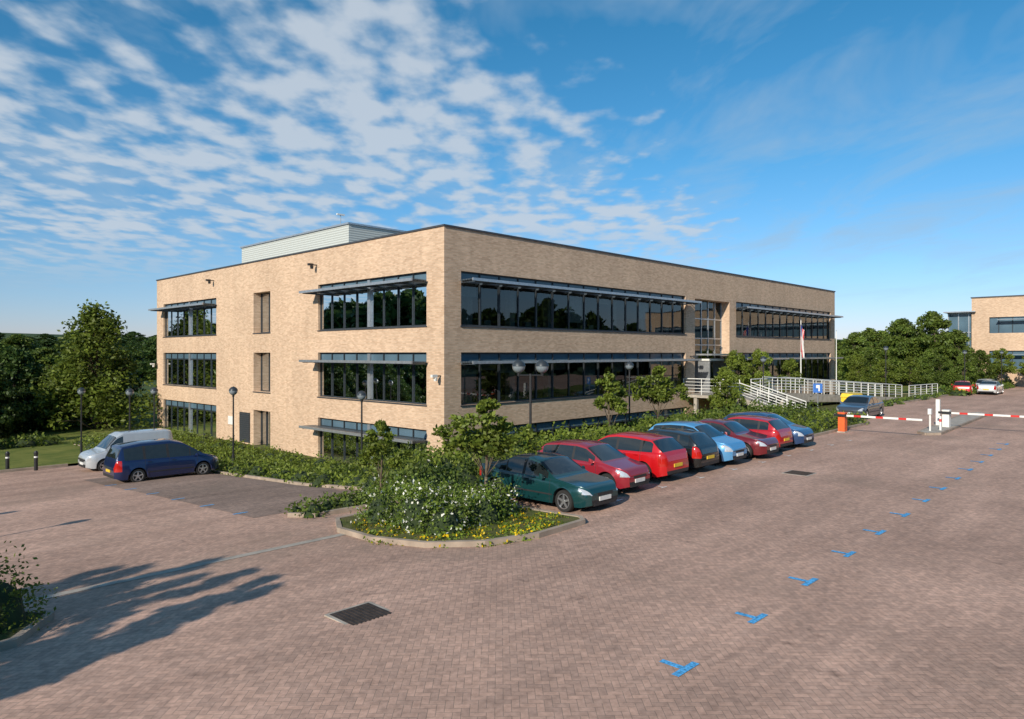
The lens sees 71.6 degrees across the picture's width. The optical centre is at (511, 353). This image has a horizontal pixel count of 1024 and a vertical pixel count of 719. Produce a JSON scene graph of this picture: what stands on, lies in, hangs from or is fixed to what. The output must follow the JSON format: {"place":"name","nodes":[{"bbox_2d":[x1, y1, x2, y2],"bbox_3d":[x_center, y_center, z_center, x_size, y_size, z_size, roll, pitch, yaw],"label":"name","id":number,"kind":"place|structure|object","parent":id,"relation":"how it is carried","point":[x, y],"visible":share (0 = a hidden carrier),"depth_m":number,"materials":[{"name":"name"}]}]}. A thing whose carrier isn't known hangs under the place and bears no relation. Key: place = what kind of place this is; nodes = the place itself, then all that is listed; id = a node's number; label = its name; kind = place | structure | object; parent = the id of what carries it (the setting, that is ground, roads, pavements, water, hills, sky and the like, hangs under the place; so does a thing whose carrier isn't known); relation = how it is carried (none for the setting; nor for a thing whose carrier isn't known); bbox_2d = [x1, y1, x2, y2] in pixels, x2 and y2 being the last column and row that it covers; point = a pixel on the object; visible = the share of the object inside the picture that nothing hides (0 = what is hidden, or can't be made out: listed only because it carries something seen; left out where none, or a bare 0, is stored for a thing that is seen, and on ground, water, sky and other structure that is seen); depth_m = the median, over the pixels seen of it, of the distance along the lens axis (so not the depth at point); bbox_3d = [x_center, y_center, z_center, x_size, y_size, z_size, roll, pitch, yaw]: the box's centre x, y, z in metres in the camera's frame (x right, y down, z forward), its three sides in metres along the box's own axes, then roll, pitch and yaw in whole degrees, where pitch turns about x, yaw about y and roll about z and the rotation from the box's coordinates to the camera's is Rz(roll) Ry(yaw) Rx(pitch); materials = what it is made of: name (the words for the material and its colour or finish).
{"place":"outdoors","nodes":[
{"label":"outdoors","id":0,"kind":"place"},
{"bbox_2d":[240,222,404,262],"bbox_3d":[-7.636,-7.360,64.658,16.500,3.420,27.600,0,0,44],"label":"rooftop plant enclosure","id":1,"kind":"object","parent":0,"point":[342,233],"visible":0.25,"depth_m":52.38,"materials":[{"name":"silver metal"}]},
{"bbox_2d":[1,333,843,465],"bbox_3d":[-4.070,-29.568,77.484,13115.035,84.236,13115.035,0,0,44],"label":"ground","id":2,"kind":"structure","parent":0,"point":[146,387],"depth_m":131.38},
{"bbox_2d":[0,408,196,469],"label":"grass verge","id":3,"kind":"object","parent":2,"relation":"on","point":[66,451],"depth_m":48.07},
{"bbox_2d":[0,366,30,437],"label":"broadleaf tree","id":4,"kind":"object","parent":3,"relation":"on","point":[8,418],"visible":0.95,"depth_m":54.69,"materials":[{"name":"green plant"}]},
{"bbox_2d":[0,346,61,432],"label":"broadleaf tree","id":5,"kind":"object","parent":3,"relation":"on","point":[13,362],"visible":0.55,"depth_m":59.40,"materials":[{"name":"green plant"}]},
{"bbox_2d":[0,430,65,449],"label":"verge hedge","id":6,"kind":"object","parent":3,"relation":"on","point":[29,440],"visible":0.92,"depth_m":48.76,"materials":[{"name":"green plant"}]},
{"bbox_2d":[23,299,162,431],"bbox_3d":[-36.038,1.117,60.713,10.258,11.664,11.626,0,0,-44],"label":"broadleaf tree","id":7,"kind":"object","parent":3,"relation":"on","point":[75,373],"visible":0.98,"depth_m":59.11,"materials":[{"name":"green plant"}]},
{"bbox_2d":[69,427,457,489],"bbox_3d":[-15.213,5.149,39.919,37.968,2.799,8.960,0,0,44],"label":"hedge","id":8,"kind":"object","parent":2,"relation":"on","point":[269,462],"visible":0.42,"depth_m":36.31,"materials":[{"name":"green plant"}]},
{"bbox_2d":[157,226,443,457],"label":"side wall","id":9,"kind":"structure","parent":2,"relation":"on","point":[291,402],"depth_m":45.12,"materials":[{"name":"brick"}]},
{"bbox_2d":[163,298,215,337],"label":"side window frame","id":10,"kind":"object","parent":9,"relation":"attached to","point":[212,301],"visible":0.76,"depth_m":56.94,"materials":[{"name":"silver metal"}]},
{"bbox_2d":[166,306,215,335],"bbox_3d":[-25.825,-2.555,57.066,10.440,2.190,0.011,0,0,44],"label":"side window glass","id":11,"kind":"object","parent":10,"relation":"attached to","point":[193,321],"visible":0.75,"depth_m":56.82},
{"bbox_2d":[163,353,216,388],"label":"side window frame","id":12,"kind":"object","parent":9,"relation":"attached to","point":[197,356],"visible":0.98,"depth_m":56.94,"materials":[{"name":"silver metal"}]},
{"bbox_2d":[166,359,215,386],"bbox_3d":[-25.825,1.520,57.066,10.440,2.100,0.012,0,0,44],"label":"side window glass","id":13,"kind":"object","parent":12,"relation":"attached to","point":[193,372],"visible":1,"depth_m":56.83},
{"bbox_2d":[165,399,215,435],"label":"side window frame","id":14,"kind":"object","parent":9,"relation":"attached to","point":[191,405],"visible":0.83,"depth_m":56.94,"materials":[{"name":"silver metal"}]},
{"bbox_2d":[166,406,215,436],"bbox_3d":[-25.825,5.405,57.066,10.440,1.970,0.012,0,0,44],"label":"side window glass","id":15,"kind":"object","parent":14,"relation":"attached to","point":[193,419],"visible":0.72,"depth_m":56.82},
{"bbox_2d":[228,412,249,442],"bbox_3d":[-19.464,5.200,50.625,3.400,2.100,0.100,0,0,44],"label":"louvre door","id":16,"kind":"structure","parent":9,"relation":"attached to","point":[244,425],"depth_m":50.03,"materials":[{"name":"grey metal"}]},
{"bbox_2d":[262,294,268,331],"bbox_3d":[-16.609,-2.815,48.686,2.340,2.710,0.003,0,0,44],"label":"narrow window glass","id":17,"kind":"object","parent":9,"relation":"in","point":[265,312],"visible":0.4,"depth_m":49.11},
{"bbox_2d":[317,352,426,405],"bbox_3d":[-7.963,1.321,39.746,10.500,2.738,0.425,0,0,44],"label":"side window frame","id":18,"kind":"object","parent":9,"relation":"attached to","point":[395,356],"visible":0.73,"depth_m":39.62,"materials":[{"name":"black metal"}]},
{"bbox_2d":[299,360,426,364],"bbox_3d":[-8.452,0.470,39.312,10.900,0.180,1.260,0,0,44],"label":"side window sunshade","id":19,"kind":"object","parent":18,"relation":"attached to","point":[367,362],"visible":1,"depth_m":38.12,"materials":[{"name":"metal"}]},
{"bbox_2d":[322,363,426,402],"bbox_3d":[-7.936,1.520,39.773,10.340,2.100,0.010,0,0,44],"label":"side window glass","id":20,"kind":"object","parent":18,"relation":"attached to","point":[420,383],"visible":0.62,"depth_m":39.17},
{"bbox_2d":[317,272,426,330],"bbox_3d":[-7.963,-2.754,39.746,10.500,2.828,0.425,0,0,44],"label":"side window frame","id":21,"kind":"object","parent":9,"relation":"attached to","point":[421,275],"visible":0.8,"depth_m":39.64,"materials":[{"name":"black metal"}]},
{"bbox_2d":[299,278,426,294],"bbox_3d":[-8.452,-3.650,39.312,10.900,0.180,1.260,0,0,44],"label":"side window sunshade","id":22,"kind":"object","parent":21,"relation":"attached to","point":[380,284],"visible":1,"depth_m":38.43,"materials":[{"name":"metal"}]},
{"bbox_2d":[322,283,426,328],"bbox_3d":[-7.936,-2.555,39.773,10.340,2.190,0.011,0,0,44],"label":"side window glass","id":23,"kind":"object","parent":21,"relation":"attached to","point":[420,305],"visible":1,"depth_m":39.23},
{"bbox_2d":[320,418,426,463],"bbox_3d":[-7.963,5.206,39.746,10.500,2.608,0.425,0,0,44],"label":"side window frame","id":24,"kind":"object","parent":9,"relation":"attached to","point":[398,431],"visible":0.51,"depth_m":40.60,"materials":[{"name":"silver metal"}]},
{"bbox_2d":[299,425,426,443],"bbox_3d":[-8.452,4.420,39.312,10.900,0.180,1.260,0,0,44],"label":"side window sunshade","id":25,"kind":"object","parent":24,"relation":"attached to","point":[358,433],"visible":0.81,"depth_m":39.09,"materials":[{"name":"metal"}]},
{"bbox_2d":[322,431,426,463],"bbox_3d":[-7.936,5.405,39.773,10.340,1.970,0.012,0,0,44],"label":"side window glass","id":26,"kind":"object","parent":24,"relation":"attached to","point":[350,444],"visible":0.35,"depth_m":41.44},
{"bbox_2d":[0,330,930,421],"bbox_3d":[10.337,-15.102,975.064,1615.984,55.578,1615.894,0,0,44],"label":"distant woodland","id":27,"kind":"object","parent":2,"relation":"on","point":[43,350],"visible":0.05,"depth_m":169.53,"materials":[{"name":"green plant"}]},
{"bbox_2d":[0,386,1023,718],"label":"car park paving","id":28,"kind":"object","parent":2,"relation":"on","point":[604,610],"visible":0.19,"depth_m":12.36,"materials":[{"name":"brick"}]},
{"bbox_2d":[0,609,53,651],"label":"kerb","id":29,"kind":"structure","parent":28,"relation":"on","point":[22,636],"depth_m":11.07,"materials":[{"name":"concrete"}]},
{"bbox_2d":[0,613,42,640],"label":"planting bed","id":30,"kind":"object","parent":29,"relation":"on","point":[8,634],"visible":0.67,"depth_m":11.17,"materials":[{"name":"plant"}]},
{"bbox_2d":[0,540,57,633],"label":"roadside bush","id":31,"kind":"object","parent":30,"relation":"on","point":[13,616],"visible":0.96,"depth_m":11.39,"materials":[{"name":"green plant"}]},
{"bbox_2d":[78,428,172,470],"bbox_3d":[-20.075,4.985,37.043,2.120,1.870,4.250,0,0,44],"label":"parked van","id":32,"kind":"object","parent":28,"relation":"on","point":[93,458],"visible":0.49,"depth_m":36.24,"materials":[{"name":"white metal"}]},
{"bbox_2d":[23,533,344,602],"bbox_3d":[-15.695,4.543,6.000,0.250,0.012,33.050,0,0,44],"label":"drainage channel","id":33,"kind":"object","parent":28,"relation":"on","point":[172,570],"visible":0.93,"depth_m":14.98,"materials":[{"name":"concrete"}]},
{"bbox_2d":[85,471,358,517],"bbox_3d":[-11.780,5.275,28.071,16.600,1.065,4.830,0,0,44],"label":"parking bay surface","id":34,"kind":"object","parent":28,"relation":"on","point":[252,498],"visible":0.76,"depth_m":26.15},
{"bbox_2d":[103,438,218,481],"bbox_3d":[-15.784,4.734,32.130,2.140,1.720,4.550,0,0,44],"label":"parked car","id":35,"kind":"object","parent":34,"relation":"on","point":[137,461],"visible":1,"depth_m":31.12,"materials":[{"name":"blue metal"}]},
{"bbox_2d":[324,601,391,624],"bbox_3d":[-2.461,4.298,11.670,0.880,0.042,0.880,0,0,44],"label":"drain cover","id":36,"kind":"object","parent":28,"relation":"on","point":[361,613],"visible":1,"depth_m":11.67,"materials":[{"name":"metal"}]},
{"bbox_2d":[78,392,924,540],"bbox_3d":[7.787,5.264,56.981,45.550,2.229,73.000,0,0,44],"label":"planting bed","id":37,"kind":"object","parent":28,"relation":"on","point":[830,406],"visible":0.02,"depth_m":18.25,"materials":[{"name":"plant"}]},
{"bbox_2d":[280,482,398,518],"bbox_3d":[-5.053,4.433,21.692,1.913,0.745,3.888,0,0,44],"label":"hedge","id":38,"kind":"object","parent":37,"relation":"on","point":[345,499],"visible":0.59,"depth_m":21.14,"materials":[{"name":"green plant"}]},
{"bbox_2d":[354,419,414,490],"bbox_3d":[-3.861,3.428,21.125,1.701,2.952,1.284,0,0,45],"label":"young tree","id":39,"kind":"object","parent":37,"relation":"on","point":[374,447],"visible":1,"depth_m":21.02,"materials":[{"name":"green plant"}]},
{"bbox_2d":[353,456,479,497],"bbox_3d":[-3.062,4.162,23.963,4.518,1.368,3.732,0,0,44],"label":"hedge","id":40,"kind":"object","parent":37,"relation":"on","point":[470,475],"visible":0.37,"depth_m":23.84,"materials":[{"name":"green plant"}]},
{"bbox_2d":[327,434,512,475],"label":"corner shrubs","id":41,"kind":"object","parent":37,"relation":"on","point":[338,467],"visible":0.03,"depth_m":32.23,"materials":[{"name":"green plant"}]},
{"bbox_2d":[340,459,521,537],"bbox_3d":[-1.861,3.651,18.872,4.258,1.915,4.045,0,0,44],"label":"flowering shrub","id":42,"kind":"object","parent":37,"relation":"on","point":[417,509],"visible":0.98,"depth_m":18.10,"materials":[{"name":"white plant"}]},
{"bbox_2d":[352,505,568,548],"bbox_3d":[-1.673,4.397,18.580,5.996,0.538,5.079,0,0,44],"label":"yellow groundcover","id":43,"kind":"object","parent":37,"relation":"on","point":[539,525],"visible":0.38,"depth_m":17.37,"materials":[{"name":"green plant"}]},
{"bbox_2d":[415,465,509,502],"bbox_3d":[-1.558,3.907,20.474,3.766,1.483,1.517,0,0,44],"label":"dark shrub","id":44,"kind":"object","parent":37,"relation":"on","point":[462,482],"visible":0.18,"depth_m":20.54,"materials":[{"name":"green plant"}]},
{"bbox_2d":[431,398,542,487],"bbox_3d":[-0.680,2.996,19.461,3.191,3.557,2.150,0,0,25],"label":"young tree","id":45,"kind":"object","parent":37,"relation":"on","point":[489,441],"visible":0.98,"depth_m":19.31,"materials":[{"name":"green plant"}]},
{"bbox_2d":[346,404,731,477],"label":"bank shrubs","id":46,"kind":"object","parent":37,"relation":"on","point":[598,433],"visible":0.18,"depth_m":28.32,"materials":[{"name":"green plant"}]},
{"bbox_2d":[593,371,628,430],"bbox_3d":[4.790,2.919,34.133,1.711,4.133,2.268,0,0,13],"label":"young tree","id":47,"kind":"object","parent":37,"relation":"on","point":[612,385],"visible":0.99,"depth_m":33.72,"materials":[{"name":"green plant"}]},
{"bbox_2d":[626,365,690,417],"bbox_3d":[7.827,2.897,37.912,3.576,4.584,2.409,0,0,37],"label":"young tree","id":48,"kind":"object","parent":37,"relation":"on","point":[661,393],"visible":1,"depth_m":37.75,"materials":[{"name":"green plant"}]},
{"bbox_2d":[571,395,823,436],"bbox_3d":[10.854,3.941,40.671,8.159,3.632,18.582,0,0,44],"label":"bank hedge","id":49,"kind":"object","parent":37,"relation":"on","point":[789,408],"visible":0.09,"depth_m":39.43,"materials":[{"name":"green plant"}]},
{"bbox_2d":[706,366,746,409],"bbox_3d":[14.002,3.025,46.590,2.688,4.448,2.182,0,0,42],"label":"maple tree","id":50,"kind":"object","parent":37,"relation":"on","point":[728,376],"visible":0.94,"depth_m":46.30,"materials":[{"name":"green plant"}]},
{"bbox_2d":[711,350,754,402],"bbox_3d":[16.897,2.458,53.530,3.360,5.560,2.727,0,0,-11],"label":"maple tree","id":51,"kind":"object","parent":37,"relation":"on","point":[734,361],"visible":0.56,"depth_m":53.15,"materials":[{"name":"green plant"}]},
{"bbox_2d":[742,348,772,398],"bbox_3d":[19.591,2.158,56.587,2.566,5.233,3.162,0,0,3],"label":"maple tree","id":52,"kind":"object","parent":37,"relation":"on","point":[756,355],"visible":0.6,"depth_m":56.19,"materials":[{"name":"green plant"}]},
{"bbox_2d":[774,358,806,392],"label":"maple tree","id":53,"kind":"object","parent":37,"relation":"on","point":[788,366],"visible":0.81,"depth_m":58.68,"materials":[{"name":"green plant"}]},
{"bbox_2d":[775,408,869,431],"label":"bank hedge","id":54,"kind":"object","parent":37,"relation":"on","point":[819,422],"visible":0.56,"depth_m":40.08,"materials":[{"name":"green plant"}]},
{"bbox_2d":[847,359,874,391],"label":"ornamental tree","id":55,"kind":"object","parent":37,"relation":"on","point":[856,377],"visible":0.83,"depth_m":68.49,"materials":[{"name":"green plant"}]},
{"bbox_2d":[819,391,946,413],"bbox_3d":[32.073,4.032,59.764,2.140,0.830,34.163,0,0,44],"label":"bank hedge","id":56,"kind":"object","parent":37,"relation":"on","point":[899,401],"visible":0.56,"depth_m":62.94,"materials":[{"name":"green plant"}]},
{"bbox_2d":[871,359,899,395],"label":"ornamental tree","id":57,"kind":"object","parent":37,"relation":"on","point":[879,378],"visible":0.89,"depth_m":71.50,"materials":[{"name":"green plant"}]},
{"bbox_2d":[74,393,948,547],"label":"kerb","id":58,"kind":"structure","parent":28,"relation":"on","point":[469,543],"depth_m":17.55,"materials":[{"name":"concrete"}]},
{"bbox_2d":[512,359,548,442],"bbox_3d":[0.600,2.331,23.037,1.205,4.265,0.445,0,0,0],"label":"street lamp","id":59,"kind":"object","parent":28,"relation":"on","point":[518,366],"visible":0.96,"depth_m":22.96,"materials":[{"name":"black metal"}]},
{"bbox_2d":[479,452,617,511],"bbox_3d":[1.004,3.692,21.117,4.400,1.398,2.020,0,0,44],"label":"parked car","id":60,"kind":"object","parent":28,"relation":"on","point":[565,483],"visible":0.82,"depth_m":20.27,"materials":[{"name":"teal metal"}]},
{"bbox_2d":[537,439,649,488],"bbox_3d":[2.535,3.562,22.988,3.800,1.439,1.940,0,0,43],"label":"parked car","id":61,"kind":"object","parent":28,"relation":"on","point":[621,470],"visible":0.57,"depth_m":22.18,"materials":[{"name":"red metal"}]},
{"bbox_2d":[598,431,688,478],"bbox_3d":[4.000,3.501,25.007,4.200,1.499,2.080,0,0,43],"label":"parked car","id":62,"kind":"object","parent":28,"relation":"on","point":[659,455],"visible":0.45,"depth_m":23.71,"materials":[{"name":"red metal"}]},
{"bbox_2d":[646,427,718,472],"bbox_3d":[5.658,3.521,26.687,3.950,1.459,2.000,0,0,43],"label":"parked car","id":63,"kind":"object","parent":28,"relation":"on","point":[701,448],"visible":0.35,"depth_m":25.37,"materials":[{"name":"black metal"}]},
{"bbox_2d":[649,421,746,464],"bbox_3d":[7.275,3.490,28.323,3.900,1.519,2.000,0,0,44],"label":"parked car","id":64,"kind":"object","parent":28,"relation":"on","point":[731,448],"visible":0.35,"depth_m":27.48,"materials":[{"name":"blue metal"}]},
{"bbox_2d":[699,418,778,458],"bbox_3d":[8.896,3.521,30.143,4.500,1.458,2.070,0,0,43],"label":"parked car","id":65,"kind":"object","parent":28,"relation":"on","point":[756,443],"visible":0.49,"depth_m":28.95,"materials":[{"name":"red metal"}]},
{"bbox_2d":[728,415,792,447],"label":"parked car","id":66,"kind":"object","parent":28,"relation":"on","point":[779,430],"visible":0.29,"depth_m":30.68,"materials":[{"name":"red metal"}]},
{"bbox_2d":[723,411,813,447],"bbox_3d":[11.916,3.510,33.448,4.150,1.479,2.020,0,0,43],"label":"parked car","id":67,"kind":"object","parent":28,"relation":"on","point":[801,434],"visible":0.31,"depth_m":32.42,"materials":[{"name":"blue metal"}]},
{"bbox_2d":[683,376,937,413],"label":"railing","id":68,"kind":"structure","parent":28,"relation":"on","point":[782,397],"depth_m":54.90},
{"bbox_2d":[836,395,883,418],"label":"parked car","id":69,"kind":"object","parent":28,"relation":"on","point":[869,404],"visible":0.81,"depth_m":46.46,"materials":[{"name":"grey metal"}]},
{"bbox_2d":[834,412,922,432],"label":"barrier gate","id":70,"kind":"structure","parent":28,"relation":"on","point":[842,422],"depth_m":37.99,"materials":[{"name":"metal"}]},
{"bbox_2d":[938,409,1023,426],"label":"barrier gate","id":71,"kind":"structure","parent":28,"relation":"on","point":[946,417],"depth_m":39.66,"materials":[{"name":"metal"}]},
{"bbox_2d":[977,380,1003,394],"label":"parked car","id":72,"kind":"object","parent":28,"relation":"on","point":[990,386],"visible":1,"depth_m":72.76,"materials":[{"name":"white metal"}]},
{"bbox_2d":[444,226,834,453],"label":"front wall","id":73,"kind":"structure","parent":2,"relation":"on","point":[477,252],"depth_m":43.51,"materials":[{"name":"brick"}]},
{"bbox_2d":[460,352,683,406],"bbox_3d":[4.907,1.321,43.840,0.425,2.738,21.960,0,0,44],"label":"front window band frame","id":74,"kind":"object","parent":73,"relation":"attached to","point":[493,356],"visible":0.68,"depth_m":41.23,"materials":[{"name":"black metal"}]},
{"bbox_2d":[461,361,682,403],"bbox_3d":[4.880,1.520,43.866,0.011,2.100,21.800,0,0,44],"label":"window","id":75,"kind":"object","parent":74,"relation":"attached to","point":[489,383],"visible":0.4,"depth_m":41.06,"materials":[{"name":"glass"}]},
{"bbox_2d":[460,359,701,364],"bbox_3d":[5.410,0.470,43.422,1.260,0.180,22.360,0,0,44],"label":"front window band sunshade","id":76,"kind":"object","parent":74,"relation":"attached to","point":[556,361],"visible":0.94,"depth_m":41.08,"materials":[{"name":"metal"}]},
{"bbox_2d":[460,271,686,334],"bbox_3d":[4.907,-2.754,43.840,0.425,2.828,21.960,0,0,44],"label":"front window band frame","id":77,"kind":"object","parent":73,"relation":"attached to","point":[465,275],"visible":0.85,"depth_m":41.89,"materials":[{"name":"black metal"}]},
{"bbox_2d":[461,283,682,332],"bbox_3d":[4.880,-2.555,43.866,0.011,2.190,21.800,0,0,44],"label":"window","id":78,"kind":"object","parent":77,"relation":"attached to","point":[489,304],"visible":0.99,"depth_m":41.84,"materials":[{"name":"glass"}]},
{"bbox_2d":[460,277,701,303],"bbox_3d":[5.410,-3.650,43.422,1.260,0.180,22.360,0,0,44],"label":"front window band sunshade","id":79,"kind":"object","parent":77,"relation":"attached to","point":[501,283],"visible":1,"depth_m":41.04,"materials":[{"name":"metal"}]},
{"bbox_2d":[466,407,683,435],"bbox_3d":[4.907,5.206,43.840,0.425,2.608,21.960,0,0,44],"label":"front window band frame","id":80,"kind":"object","parent":73,"relation":"attached to","point":[572,423],"visible":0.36,"depth_m":43.83,"materials":[{"name":"black metal"}]},
{"bbox_2d":[695,301,737,392],"bbox_3d":[15.555,-0.555,54.319,1.980,6.990,5.390,0,0,44],"label":"entrance screen frame","id":81,"kind":"object","parent":73,"relation":"in","point":[702,369],"visible":0.57,"depth_m":54.23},
{"bbox_2d":[695,300,720,390],"bbox_3d":[14.886,-0.555,54.965,0.001,7.010,5.390,0,0,44],"label":"entrance glass","id":82,"kind":"object","parent":81,"relation":"in","point":[711,325],"visible":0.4,"depth_m":55.55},
{"bbox_2d":[736,302,829,339],"bbox_3d":[25.063,-2.754,64.690,0.425,2.828,20.600,0,0,44],"label":"front window band frame","id":83,"kind":"object","parent":73,"relation":"attached to","point":[739,304],"visible":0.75,"depth_m":63.63,"materials":[{"name":"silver metal"}]},
{"bbox_2d":[736,309,827,338],"bbox_3d":[25.036,-2.555,64.716,0.012,2.190,20.440,0,0,44],"label":"window","id":84,"kind":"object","parent":83,"relation":"attached to","point":[786,325],"visible":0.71,"depth_m":63.47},
{"bbox_2d":[736,306,842,317],"bbox_3d":[25.567,-3.650,64.273,1.260,0.180,21.000,0,0,44],"label":"front window band sunshade","id":85,"kind":"object","parent":83,"relation":"attached to","point":[759,309],"visible":1,"depth_m":62.58,"materials":[{"name":"metal"}]},
{"bbox_2d":[737,353,830,384],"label":"front window band frame","id":86,"kind":"object","parent":73,"relation":"attached to","point":[785,355],"visible":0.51,"depth_m":66.15,"materials":[{"name":"grey metal"}]},
{"bbox_2d":[737,359,827,381],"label":"window","id":87,"kind":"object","parent":86,"relation":"attached to","point":[817,368],"visible":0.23,"depth_m":68.17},
{"bbox_2d":[835,380,935,393],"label":"grass verge","id":88,"kind":"object","parent":2,"relation":"on","point":[905,388],"depth_m":88.33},
{"bbox_2d":[835,331,878,380],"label":"broadleaf tree","id":89,"kind":"object","parent":88,"relation":"on","point":[856,340],"visible":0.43,"depth_m":97.18,"materials":[{"name":"green plant"}]},
{"bbox_2d":[852,327,893,371],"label":"broadleaf tree","id":90,"kind":"object","parent":88,"relation":"on","point":[872,335],"visible":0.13,"depth_m":104.75,"materials":[{"name":"green plant"}]},
{"bbox_2d":[875,318,926,385],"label":"broadleaf tree","id":91,"kind":"object","parent":88,"relation":"on","point":[899,344],"visible":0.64,"depth_m":96.24,"materials":[{"name":"green plant"}]},
{"bbox_2d":[893,356,925,393],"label":"ornamental tree","id":92,"kind":"object","parent":88,"relation":"on","point":[911,377],"visible":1,"depth_m":74.24,"materials":[{"name":"green plant"}]},
{"bbox_2d":[915,348,937,387],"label":"ornamental tree","id":93,"kind":"object","parent":88,"relation":"on","point":[929,354],"visible":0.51,"depth_m":87.08,"materials":[{"name":"green plant"}]},
{"bbox_2d":[893,311,969,385],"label":"broadleaf tree","id":94,"kind":"object","parent":88,"relation":"on","point":[934,322],"visible":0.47,"depth_m":94.42,"materials":[{"name":"green plant"}]},
{"bbox_2d":[924,354,961,386],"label":"ornamental tree","id":95,"kind":"object","parent":88,"relation":"on","point":[941,364],"visible":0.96,"depth_m":77.53,"materials":[{"name":"green plant"}]},
{"bbox_2d":[931,329,983,382],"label":"broadleaf tree","id":96,"kind":"object","parent":88,"relation":"on","point":[954,336],"visible":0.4,"depth_m":91.42,"materials":[{"name":"green plant"}]},
{"bbox_2d":[945,353,979,381],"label":"ornamental tree","id":97,"kind":"object","parent":88,"relation":"on","point":[972,368],"visible":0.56,"depth_m":82.08,"materials":[{"name":"green plant"}]},
{"bbox_2d":[927,377,1015,395],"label":"verge hedge","id":98,"kind":"object","parent":88,"relation":"on","point":[1007,384],"visible":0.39,"depth_m":72.99,"materials":[{"name":"green plant"}]},
{"bbox_2d":[959,349,1000,381],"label":"ornamental tree","id":99,"kind":"object","parent":88,"relation":"on","point":[981,357],"visible":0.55,"depth_m":85.73,"materials":[{"name":"green plant"}]},
{"bbox_2d":[988,348,1018,382],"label":"ornamental tree","id":100,"kind":"object","parent":88,"relation":"on","point":[1010,367],"visible":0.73,"depth_m":87.84,"materials":[{"name":"green plant"}]},
{"bbox_2d":[943,295,1023,386],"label":"distant office building","id":101,"kind":"structure","parent":2,"relation":"on","point":[989,324],"depth_m":92.94,"materials":[{"name":"brick"}]},
{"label":"rear walls","id":102,"kind":"object","parent":2,"relation":"on","visible":0},
{"bbox_2d":[156,224,835,291],"bbox_3d":[1.126,-6.335,67.175,38.320,0.090,52.520,0,0,44],"label":"parapet coping","id":103,"kind":"object","parent":102,"relation":"on","point":[430,227],"visible":0.41,"depth_m":43.84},
{"bbox_2d":[0,0,1023,338],"label":"sky","id":104,"kind":"structure","parent":0,"point":[870,153],"materials":[{"name":"blue"}]},
{"bbox_2d":[921,412,986,432],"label":"traffic island","id":105,"kind":"structure","parent":0,"point":[958,420],"depth_m":43.03,"materials":[{"name":"concrete"}]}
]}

